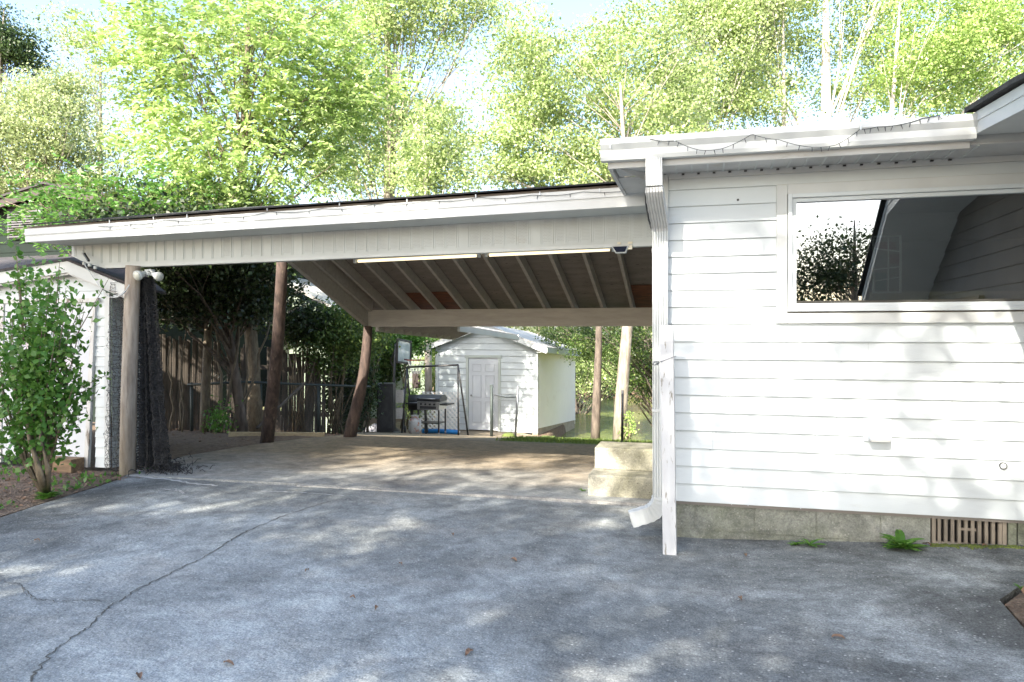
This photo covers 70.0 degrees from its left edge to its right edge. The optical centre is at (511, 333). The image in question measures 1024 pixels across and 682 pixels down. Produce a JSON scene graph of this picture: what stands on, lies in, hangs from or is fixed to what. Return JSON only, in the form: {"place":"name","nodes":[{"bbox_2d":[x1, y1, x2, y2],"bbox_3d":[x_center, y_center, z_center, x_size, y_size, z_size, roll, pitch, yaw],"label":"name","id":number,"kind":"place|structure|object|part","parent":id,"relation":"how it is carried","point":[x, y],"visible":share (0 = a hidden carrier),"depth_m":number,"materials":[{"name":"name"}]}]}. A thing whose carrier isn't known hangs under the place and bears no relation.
{"place":"outdoors","nodes":[
{"label":"outdoors","id":0,"kind":"place"},
{"bbox_2d":[226,397,651,440],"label":"lawn","id":1,"kind":"structure","parent":0,"point":[582,429],"depth_m":25.55,"materials":[{"name":"green plant"}]},
{"bbox_2d":[357,422,536,440],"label":"patio path","id":2,"kind":"structure","parent":0,"point":[478,435],"depth_m":16.07,"materials":[{"name":"beige concrete"}]},
{"bbox_2d":[377,382,395,431],"bbox_3d":[-3.059,1.791,17.791,0.400,1.180,0.418,0,0,0],"label":"black cabinet","id":3,"kind":"object","parent":2,"relation":"on","point":[386,420],"visible":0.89,"depth_m":17.58,"materials":[{"name":"paint"}]},
{"bbox_3d":[-3.059,1.781,17.588,0.340,1.000,0.012,0,0,0],"label":"door","id":4,"kind":"part","parent":3,"relation":"part of","materials":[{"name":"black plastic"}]},
{"bbox_2d":[362,338,424,430],"bbox_3d":[-3.166,1.347,19.153,1.664,2.451,1.040,0,0,-29],"label":"basketball hoop","id":5,"kind":"object","parent":2,"relation":"on","point":[402,354],"visible":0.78,"depth_m":19.20,"materials":[{"name":"black paint"}]},
{"bbox_2d":[365,423,376,431],"bbox_3d":[-3.502,2.417,18.500,0.720,0.294,0.500,0,0,0],"label":"cloth sack","id":6,"kind":"object","parent":5,"relation":"on","point":[374,427],"visible":0.25,"depth_m":18.40,"materials":[{"name":"white fabric"}]},
{"bbox_2d":[393,389,405,432],"bbox_3d":[-2.890,1.965,18.544,0.380,1.100,0.390,0,0,0],"label":"hand truck","id":7,"kind":"object","parent":2,"relation":"on","point":[399,399],"visible":0.43,"depth_m":18.65,"materials":[{"name":"metal"}]},
{"bbox_2d":[409,415,420,433],"bbox_3d":[-2.363,2.204,17.800,0.310,0.455,0.310,0,0,15],"label":"propane tank","id":8,"kind":"object","parent":2,"relation":"on","point":[414,424],"visible":0.97,"depth_m":17.68,"materials":[{"name":"metal"}]},
{"bbox_2d":[408,395,427,433],"bbox_3d":[-2.357,2.034,18.474,0.500,0.982,0.452,0,0,0],"label":"charcoal grill","id":9,"kind":"object","parent":2,"relation":"on","point":[412,399],"visible":0.44,"depth_m":18.36,"materials":[{"name":"black paint"}]},
{"bbox_2d":[406,394,453,433],"bbox_3d":[-2.050,2.005,18.190,1.140,0.978,0.507,0,0,20],"label":"gas grill","id":10,"kind":"object","parent":2,"relation":"on","point":[431,402],"visible":0.88,"depth_m":18.03,"materials":[{"name":"metal"}]},
{"bbox_2d":[401,364,468,434],"bbox_3d":[-1.923,1.671,18.159,2.340,1.884,1.038,0,0,34],"label":"metal frame","id":11,"kind":"object","parent":2,"relation":"on","point":[444,365],"visible":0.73,"depth_m":17.99,"materials":[{"name":"black paint"}]},
{"bbox_2d":[420,391,459,432],"bbox_3d":[-1.983,2.167,20.150,1.182,1.149,0.035,0,0,15],"label":"lattice panel","id":12,"kind":"object","parent":2,"relation":"on","point":[447,414],"visible":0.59,"depth_m":20.09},
{"bbox_2d":[422,429,457,434],"bbox_3d":[-1.843,2.515,18.800,0.972,0.137,0.120,0,0,12],"label":"foam tube","id":13,"kind":"object","parent":2,"relation":"on","point":[449,431],"visible":0.76,"depth_m":18.74,"materials":[{"name":"blue plastic"}]},
{"bbox_2d":[502,432,514,436],"bbox_3d":[-0.083,2.418,17.400,0.340,0.120,0.340,0,0,15],"label":"mossy rock","id":14,"kind":"object","parent":2,"relation":"on","point":[508,434],"visible":0.77,"depth_m":17.30,"materials":[{"name":"stone"}]},
{"bbox_2d":[0,337,1004,605],"bbox_3d":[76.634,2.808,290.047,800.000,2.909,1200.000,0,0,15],"label":"ground","id":15,"kind":"structure","parent":0,"point":[212,443],"depth_m":10.98,"materials":[{"name":"brown soil"}]},
{"bbox_2d":[0,0,68,159],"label":"cedar tree","id":16,"kind":"object","parent":15,"relation":"on","point":[13,45],"visible":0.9,"depth_m":29.93,"materials":[{"name":"green plant"}]},
{"bbox_2d":[0,464,138,517],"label":"planting bed","id":17,"kind":"object","parent":15,"relation":"on","point":[8,509],"visible":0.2,"depth_m":6.95,"materials":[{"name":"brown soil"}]},
{"bbox_2d":[33,490,60,499],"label":"weed","id":18,"kind":"object","parent":17,"relation":"on","point":[52,493],"visible":1,"depth_m":6.37,"materials":[{"name":"green plant"}]},
{"bbox_2d":[0,240,111,495],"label":"hibiscus shrub","id":19,"kind":"object","parent":17,"relation":"on","point":[31,382],"visible":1,"depth_m":6.28,"materials":[{"name":"green plant"}]},
{"bbox_2d":[0,465,140,508],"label":"ground weeds","id":20,"kind":"object","parent":17,"relation":"on","point":[54,482],"visible":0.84,"depth_m":7.15,"materials":[{"name":"green plant"}]},
{"bbox_2d":[0,52,140,194],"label":"pecan tree","id":21,"kind":"object","parent":15,"relation":"on","point":[55,116],"visible":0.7,"depth_m":24.58,"materials":[{"name":"green plant"}]},
{"bbox_2d":[0,254,165,472],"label":"garden shed","id":22,"kind":"structure","parent":15,"relation":"on","point":[98,338],"depth_m":7.83,"materials":[{"name":"white wood"}]},
{"bbox_2d":[2,303,90,456],"bbox_3d":[-5.074,0.510,7.980,1.211,1.680,0.031,0,0,15],"label":"door","id":23,"kind":"structure","parent":22,"relation":"in","point":[79,437],"depth_m":7.86,"materials":[{"name":"white paint"}]},
{"bbox_2d":[81,251,96,268],"bbox_3d":[-4.441,-0.772,7.679,0.189,0.197,0.101,0,0,37],"label":"cable bracket","id":24,"kind":"object","parent":22,"relation":"attached to","point":[87,259],"visible":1,"depth_m":7.66,"materials":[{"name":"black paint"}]},
{"bbox_2d":[83,263,129,297],"bbox_3d":[-4.200,-0.552,7.548,0.657,0.375,0.043,0,0,22],"label":"cable","id":25,"kind":"object","parent":24,"relation":"attached to","point":[116,296],"visible":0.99,"depth_m":7.53,"materials":[{"name":"white plastic"}]},
{"bbox_2d":[13,0,155,191],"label":"locust tree","id":26,"kind":"object","parent":15,"relation":"on","point":[71,37],"visible":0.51,"depth_m":30.84,"materials":[{"name":"green plant"}]},
{"bbox_2d":[0,146,233,433],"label":"sumac tree","id":27,"kind":"object","parent":15,"relation":"on","point":[56,207],"visible":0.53,"depth_m":11.09,"materials":[{"name":"green plant"}]},
{"bbox_2d":[0,182,334,421],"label":"neighbour house","id":28,"kind":"structure","parent":15,"relation":"on","point":[26,248],"depth_m":16.61,"materials":[{"name":"black paint"}]},
{"bbox_2d":[167,344,174,430],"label":"sapling","id":29,"kind":"object","parent":15,"relation":"on","point":[173,409],"visible":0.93,"depth_m":12.40,"materials":[{"name":"brown plant"}]},
{"bbox_2d":[67,162,290,431],"bbox_3d":[-5.525,-0.563,12.701,3.494,4.699,3.536,0,0,15],"label":"privet tree","id":30,"kind":"object","parent":15,"relation":"on","point":[205,383],"visible":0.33,"depth_m":12.42,"materials":[{"name":"green plant"}]},
{"bbox_2d":[179,348,184,431],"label":"sapling","id":31,"kind":"object","parent":15,"relation":"on","point":[183,405],"visible":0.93,"depth_m":12.20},
{"bbox_2d":[178,331,186,430],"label":"sapling","id":32,"kind":"object","parent":15,"relation":"on","point":[180,408],"visible":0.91,"depth_m":12.29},
{"bbox_2d":[49,179,317,431],"bbox_3d":[-4.587,-0.123,11.526,3.776,3.912,5.849,0,0,-13],"label":"magnolia tree","id":33,"kind":"object","parent":15,"relation":"on","point":[226,293],"visible":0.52,"depth_m":11.56,"materials":[{"name":"green plant"}]},
{"bbox_2d":[215,331,222,432],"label":"sapling","id":34,"kind":"object","parent":15,"relation":"on","point":[221,379],"visible":0.69,"depth_m":12.39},
{"bbox_2d":[202,395,243,432],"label":"young vine","id":35,"kind":"object","parent":15,"relation":"on","point":[218,426],"visible":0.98,"depth_m":12.16,"materials":[{"name":"green plant"}]},
{"bbox_2d":[222,306,245,427],"bbox_3d":[-4.774,0.624,12.499,0.460,2.255,0.071,0,0,-2],"label":"sapling","id":36,"kind":"object","parent":15,"relation":"on","point":[230,382],"visible":0.58,"depth_m":12.48,"materials":[{"name":"brown plant"}]},
{"bbox_2d":[57,0,428,431],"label":"ash tree","id":37,"kind":"object","parent":15,"relation":"on","point":[302,99],"visible":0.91,"depth_m":13.59,"materials":[{"name":"green plant"}]},
{"bbox_2d":[159,334,327,433],"bbox_3d":[-5.221,1.063,14.406,3.600,2.141,0.101,0,0,-43],"label":"picket fence","id":38,"kind":"object","parent":15,"relation":"on","point":[195,361],"visible":0.33,"depth_m":13.97,"materials":[{"name":"brown wood"}]},
{"bbox_2d":[236,301,255,431],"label":"sapling","id":39,"kind":"object","parent":15,"relation":"on","point":[246,362],"visible":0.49,"depth_m":12.89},
{"bbox_2d":[230,322,270,431],"bbox_3d":[-4.594,0.792,12.796,0.734,2.002,0.075,0,0,0],"label":"sapling","id":40,"kind":"object","parent":15,"relation":"on","point":[248,391],"visible":0.79,"depth_m":12.79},
{"bbox_2d":[92,428,421,450],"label":"woodland litter","id":41,"kind":"object","parent":15,"relation":"on","point":[219,437],"visible":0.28,"depth_m":11.20,"materials":[{"name":"brown plant"}]},
{"bbox_2d":[228,432,324,436],"bbox_3d":[-3.748,1.626,11.700,1.473,0.190,0.040,0,0,-24],"label":"timber board","id":42,"kind":"object","parent":15,"relation":"on","point":[313,434],"visible":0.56,"depth_m":11.72,"materials":[{"name":"brown wood"}]},
{"bbox_2d":[187,372,370,432],"bbox_3d":[-4.268,1.383,14.048,3.719,1.416,0.328,0,0,-42],"label":"chain link fence","id":43,"kind":"object","parent":15,"relation":"on","point":[318,394],"visible":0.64,"depth_m":14.27,"materials":[{"name":"grey metal"}]},
{"bbox_2d":[256,382,305,428],"bbox_3d":[-4.152,1.282,13.200,0.050,0.733,1.309,0,0,22],"label":"leaning plank","id":44,"kind":"object","parent":15,"relation":"on","point":[292,394],"visible":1,"depth_m":13.36,"materials":[{"name":"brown wood"}]},
{"bbox_2d":[257,292,341,431],"bbox_3d":[-4.315,0.595,14.882,1.869,2.915,1.667,0,0,15],"label":"viburnum bush","id":45,"kind":"object","parent":15,"relation":"on","point":[298,325],"visible":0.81,"depth_m":14.70,"materials":[{"name":"green plant"}]},
{"bbox_2d":[285,281,327,330],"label":"bare branches","id":46,"kind":"object","parent":45,"relation":"on","point":[307,302],"visible":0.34,"depth_m":14.58,"materials":[{"name":"grey plant"}]},
{"bbox_2d":[283,278,339,432],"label":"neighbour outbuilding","id":47,"kind":"structure","parent":15,"relation":"on","point":[313,291],"depth_m":18.89,"materials":[{"name":"white"}]},
{"bbox_2d":[265,289,393,433],"bbox_3d":[-3.739,0.589,15.194,2.643,3.080,2.314,0,0,15],"label":"holly bush","id":48,"kind":"object","parent":15,"relation":"on","point":[340,344],"visible":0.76,"depth_m":14.92,"materials":[{"name":"green plant"}]},
{"bbox_2d":[321,351,377,433],"bbox_3d":[-3.696,1.282,16.302,1.572,1.969,1.505,0,0,15],"label":"ligustrum bush","id":49,"kind":"object","parent":15,"relation":"on","point":[348,379],"visible":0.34,"depth_m":16.06,"materials":[{"name":"green plant"}]},
{"bbox_2d":[326,355,385,431],"bbox_3d":[-3.719,1.105,17.027,1.643,2.511,1.366,0,0,15],"label":"camellia bush","id":50,"kind":"object","parent":15,"relation":"on","point":[369,390],"visible":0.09,"depth_m":16.91,"materials":[{"name":"green plant"}]},
{"bbox_2d":[339,314,406,431],"bbox_3d":[-3.353,0.769,16.959,1.735,3.202,1.930,0,0,15],"label":"laurel bush","id":51,"kind":"object","parent":15,"relation":"on","point":[383,345],"visible":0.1,"depth_m":16.94,"materials":[{"name":"green plant"}]},
{"bbox_2d":[126,435,650,502],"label":"carport slab","id":52,"kind":"structure","parent":15,"relation":"on","point":[562,470],"depth_m":8.25,"materials":[{"name":"beige concrete"}]},
{"bbox_2d":[22,181,651,475],"bbox_3d":[-1.261,0.076,8.928,6.400,3.240,4.820,0,0,15],"label":"carport","id":53,"kind":"object","parent":52,"relation":"on","point":[321,249],"visible":1,"depth_m":7.49,"materials":[{"name":"dark grey shingle"},{"name":"white painted wood"},{"name":"brown wood"}]},
{"bbox_2d":[103,282,123,475],"bbox_3d":[-4.100,0.453,7.580,0.208,2.026,0.268,0,0,15],"label":"netting","id":54,"kind":"object","parent":53,"relation":"hanging from","point":[119,356],"visible":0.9,"depth_m":7.58,"materials":[{"name":"black fabric"}]},
{"bbox_2d":[133,269,163,280],"bbox_3d":[-3.643,-0.593,7.407,0.364,0.137,0.214,0,0,30],"label":"floodlight","id":55,"kind":"object","parent":53,"relation":"attached to","point":[140,275],"visible":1,"depth_m":7.38,"materials":[{"name":"white glass"}]},
{"bbox_2d":[128,277,212,475],"bbox_3d":[-3.636,0.421,7.677,1.059,2.062,0.571,0,0,0],"label":"netting","id":56,"kind":"object","parent":53,"relation":"hanging from","point":[152,438],"visible":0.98,"depth_m":7.65,"materials":[{"name":"black fabric"}]},
{"bbox_2d":[101,188,620,226],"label":"string lights","id":57,"kind":"object","parent":53,"relation":"attached to","point":[356,207],"visible":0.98,"depth_m":6.46,"materials":[{"name":"grey metal"}]},
{"bbox_2d":[353,254,481,262],"bbox_3d":[-0.925,-0.746,7.122,1.311,0.094,0.100,0,0,15],"label":"fluorescent light","id":58,"kind":"object","parent":53,"relation":"attached to","point":[412,258],"visible":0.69,"depth_m":7.08,"materials":[{"name":"beige plastic"}]},
{"bbox_2d":[376,327,518,340],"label":"walkway roof","id":59,"kind":"structure","parent":53,"relation":"attached to","point":[451,333],"depth_m":13.08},
{"bbox_2d":[485,248,613,256],"bbox_3d":[0.343,-0.768,6.788,1.217,0.091,0.100,0,0,15],"label":"fluorescent light","id":60,"kind":"object","parent":53,"relation":"attached to","point":[542,252],"visible":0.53,"depth_m":6.75,"materials":[{"name":"beige plastic"}]},
{"bbox_2d":[612,242,632,253],"bbox_3d":[0.945,-0.740,6.279,0.175,0.096,0.096,0,0,15],"label":"solar lamp","id":61,"kind":"object","parent":53,"relation":"attached to","point":[621,249],"visible":1,"depth_m":6.26,"materials":[{"name":"plastic"}]},
{"bbox_2d":[297,484,646,506],"bbox_3d":[-0.380,1.456,6.590,3.402,0.031,0.089,0,0,13],"label":"slab joint","id":62,"kind":"object","parent":52,"relation":"on","point":[576,500],"visible":0.67,"depth_m":6.51,"materials":[{"name":"concrete"}]},
{"bbox_2d":[588,441,652,498],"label":"concrete steps","id":63,"kind":"structure","parent":52,"relation":"on","point":[622,469],"depth_m":6.70,"materials":[{"name":"beige concrete"}]},
{"bbox_2d":[371,333,417,407],"bbox_3d":[-3.757,1.166,21.404,1.885,3.281,1.935,0,0,15],"label":"boxwood bush","id":64,"kind":"object","parent":15,"relation":"on","point":[386,367],"visible":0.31,"depth_m":21.21,"materials":[{"name":"green plant"}]},
{"bbox_2d":[366,341,424,418],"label":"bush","id":65,"kind":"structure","parent":15,"relation":"on","point":[411,381],"depth_m":24.25,"materials":[{"name":"white"}]},
{"bbox_2d":[272,0,532,201],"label":"sweetgum tree","id":66,"kind":"object","parent":15,"relation":"on","point":[392,20],"visible":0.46,"depth_m":26.62,"materials":[{"name":"green plant"}]},
{"bbox_2d":[382,333,440,428],"bbox_3d":[-2.976,1.169,21.005,2.117,3.277,1.776,0,0,15],"label":"mimosa bush","id":67,"kind":"object","parent":15,"relation":"on","point":[418,347],"visible":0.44,"depth_m":20.67,"materials":[{"name":"green plant"}]},
{"bbox_2d":[397,383,433,431],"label":"ivy vine","id":68,"kind":"object","parent":15,"relation":"on","point":[406,405],"visible":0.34,"depth_m":20.24,"materials":[{"name":"green plant"}]},
{"bbox_2d":[412,338,439,416],"bbox_3d":[-2.504,1.199,23.483,1.599,3.212,1.684,0,0,15],"label":"elder bush","id":69,"kind":"object","parent":15,"relation":"on","point":[433,373],"visible":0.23,"depth_m":23.40,"materials":[{"name":"green plant"}]},
{"bbox_2d":[369,83,498,419],"bbox_3d":[-2.515,-2.391,23.189,4.265,10.531,4.414,0,0,37],"label":"birch tree","id":70,"kind":"object","parent":15,"relation":"on","point":[432,156],"visible":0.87,"depth_m":22.78,"materials":[{"name":"green plant"}]},
{"bbox_2d":[322,186,651,375],"bbox_3d":[13.841,-3.256,38.846,97.993,12.447,16.174,0,0,15],"label":"wood","id":71,"kind":"object","parent":15,"relation":"on","point":[529,329],"depth_m":39.12,"materials":[{"name":"green plant"}]},
{"bbox_2d":[424,327,581,434],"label":"storage shed","id":72,"kind":"structure","parent":15,"relation":"on","point":[540,374],"depth_m":20.45,"materials":[{"name":"white wood"}]},
{"bbox_2d":[469,358,497,430],"bbox_3d":[-0.798,1.690,20.421,0.880,2.002,0.043,0,0,19],"label":"door","id":73,"kind":"structure","parent":72,"relation":"in","point":[483,372],"depth_m":20.42,"materials":[{"name":"white paint"}]},
{"bbox_2d":[490,385,518,436],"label":"chain link gate","id":74,"kind":"structure","parent":15,"relation":"on","point":[492,410],"depth_m":17.41,"materials":[{"name":"metal"}]},
{"bbox_2d":[531,326,651,425],"bbox_3d":[2.215,0.983,20.197,4.921,6.776,3.502,0,0,42],"label":"willow tree","id":75,"kind":"object","parent":15,"relation":"on","point":[641,369],"visible":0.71,"depth_m":19.46,"materials":[{"name":"green plant"}]},
{"bbox_2d":[445,0,747,439],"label":"maple tree","id":76,"kind":"object","parent":15,"relation":"on","point":[655,112],"visible":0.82,"depth_m":16.20,"materials":[{"name":"green plant"}]},
{"bbox_2d":[551,329,641,413],"bbox_3d":[2.758,0.788,27.991,4.573,7.148,3.773,0,0,15],"label":"alder tree","id":77,"kind":"object","parent":15,"relation":"on","point":[578,368],"visible":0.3,"depth_m":27.83,"materials":[{"name":"green plant"}]},
{"bbox_2d":[577,346,650,398],"bbox_3d":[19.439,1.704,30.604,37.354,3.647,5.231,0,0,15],"label":"bush","id":78,"kind":"object","parent":15,"relation":"on","point":[610,389],"visible":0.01,"depth_m":34.33,"materials":[{"name":"green plant"}]},
{"bbox_2d":[627,0,826,132],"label":"poplar tree","id":79,"kind":"object","parent":15,"relation":"on","point":[741,105],"visible":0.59,"depth_m":22.35,"materials":[{"name":"green plant"}]},
{"bbox_2d":[675,0,823,126],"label":"tulip tree","id":80,"kind":"object","parent":15,"relation":"on","point":[783,7],"visible":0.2,"depth_m":23.63,"materials":[{"name":"green plant"}]},
{"bbox_2d":[600,72,1023,544],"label":"house","id":81,"kind":"structure","parent":15,"relation":"on","point":[819,394],"depth_m":4.96,"materials":[{"name":"white wood"}]},
{"bbox_2d":[645,195,651,230],"bbox_3d":[1.077,-0.963,5.742,0.022,0.340,0.175,0,0,-8],"label":"cable","id":82,"kind":"object","parent":81,"relation":"attached to","point":[647,213],"visible":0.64,"depth_m":5.78,"materials":[{"name":"rubber"}]},
{"bbox_2d":[610,112,949,154],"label":"string lights","id":83,"kind":"object","parent":81,"relation":"attached to","point":[941,114],"visible":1,"depth_m":4.50,"materials":[{"name":"dark plastic wire"},{"name":"small glass bulbs"}]},
{"bbox_2d":[872,235,901,293],"bbox_3d":[2.573,-0.475,5.019,0.184,0.397,0.020,0,0,15],"label":"stained glass panel","id":84,"kind":"object","parent":81,"relation":"attached to","point":[879,281],"visible":1,"depth_m":5.02,"materials":[{"name":"grey glass"}]},
{"bbox_2d":[776,172,1023,322],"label":"window","id":85,"kind":"structure","parent":81,"relation":"in","point":[788,196],"depth_m":4.84,"materials":[{"name":"white plastic"}]},
{"bbox_2d":[719,0,941,126],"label":"sycamore tree","id":86,"kind":"object","parent":15,"relation":"on","point":[827,94],"visible":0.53,"depth_m":25.28,"materials":[{"name":"green plant"}]},
{"bbox_2d":[841,0,1023,118],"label":"hickory tree","id":87,"kind":"object","parent":15,"relation":"on","point":[1005,32],"visible":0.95,"depth_m":21.80,"materials":[{"name":"green plant"}]},
{"bbox_2d":[867,0,1023,116],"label":"elm tree","id":88,"kind":"object","parent":15,"relation":"on","point":[953,113],"visible":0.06,"depth_m":26.88,"materials":[{"name":"green plant"}]},
{"bbox_2d":[1005,593,1023,627],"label":"garden bed","id":89,"kind":"object","parent":15,"relation":"on","point":[1015,607],"visible":0.8,"depth_m":3.71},
{"bbox_2d":[0,475,1023,681],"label":"driveway","id":90,"kind":"structure","parent":0,"point":[124,579],"depth_m":4.00,"materials":[{"name":"grey asphalt"}]},
{"bbox_2d":[465,648,472,655],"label":"fallen leaf","id":91,"kind":"object","parent":90,"relation":"on","point":[468,650],"visible":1,"depth_m":3.31,"materials":[{"name":"brown plant"}]},
{"bbox_2d":[660,325,676,554],"bbox_3d":[1.040,0.714,4.867,0.114,1.537,0.150,0,0,15],"label":"wooden post","id":92,"kind":"object","parent":90,"relation":"on","point":[668,461],"visible":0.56,"depth_m":4.83,"materials":[{"name":"white paint"}]},
{"bbox_2d":[652,356,675,365],"bbox_3d":[1.000,0.183,4.902,0.102,0.070,0.190,0,0,-33],"label":"wire tie","id":93,"kind":"object","parent":92,"relation":"attached to","point":[658,363],"visible":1,"depth_m":4.97,"materials":[{"name":"metal"}]},
{"bbox_2d":[789,541,805,544],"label":"weed","id":94,"kind":"object","parent":90,"relation":"on","point":[796,543],"visible":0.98,"depth_m":4.90,"materials":[{"name":"green plant"}]},
{"bbox_2d":[800,538,824,546],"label":"weed","id":95,"kind":"object","parent":90,"relation":"on","point":[810,543],"visible":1,"depth_m":4.87,"materials":[{"name":"green plant"}]},
{"bbox_2d":[879,529,930,550],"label":"weed","id":96,"kind":"object","parent":90,"relation":"on","point":[898,540],"visible":1,"depth_m":4.71,"materials":[{"name":"green plant"}]},
{"bbox_2d":[930,543,1023,549],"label":"moss","id":97,"kind":"object","parent":90,"relation":"on","point":[971,546],"visible":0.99,"depth_m":4.68,"materials":[{"name":"green plant"}]},
{"bbox_2d":[0,0,1023,335],"label":"sky","id":98,"kind":"structure","parent":0,"point":[565,8],"materials":[{"name":"white"}]},
{"bbox_2d":[496,435,651,444],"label":"lawn","id":99,"kind":"structure","parent":0,"point":[554,442],"depth_m":11.79,"materials":[{"name":"green plant"}]},
{"bbox_2d":[517,136,620,438],"bbox_3d":[1.749,-1.061,16.390,3.727,6.937,3.242,0,0,-29],"label":"oak tree","id":100,"kind":"object","parent":99,"relation":"on","point":[595,418],"visible":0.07,"depth_m":15.32,"materials":[{"name":"green plant"}]},
{"bbox_2d":[621,390,623,440],"bbox_3d":[1.886,1.452,12.500,0.048,0.969,0.042,0,0,-8],"label":"iron rod","id":101,"kind":"object","parent":99,"relation":"on","point":[622,415],"visible":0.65,"depth_m":12.49,"materials":[{"name":"grey metal"}]},
{"bbox_2d":[617,410,639,440],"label":"lakeside shrub","id":102,"kind":"object","parent":99,"relation":"on","point":[631,430],"visible":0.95,"depth_m":14.97,"materials":[{"name":"yellow plant"}]},
{"bbox_2d":[869,291,929,299],"bbox_3d":[2.735,0.328,5.261,0.400,1.235,0.430,0,0,15],"label":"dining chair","id":103,"kind":"object","parent":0,"point":[918,295],"visible":0.04,"depth_m":5.05,"materials":[{"name":"grey wood"}]},
{"bbox_2d":[930,291,986,299],"bbox_3d":[3.095,0.328,5.217,0.400,1.235,0.430,0,0,15],"label":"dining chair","id":104,"kind":"object","parent":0,"point":[959,295],"visible":0.04,"depth_m":5.01,"materials":[{"name":"grey wood"}]},
{"bbox_2d":[987,291,1023,298],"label":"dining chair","id":105,"kind":"object","parent":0,"point":[1005,294],"visible":0.03,"depth_m":4.98,"materials":[{"name":"grey wood"}]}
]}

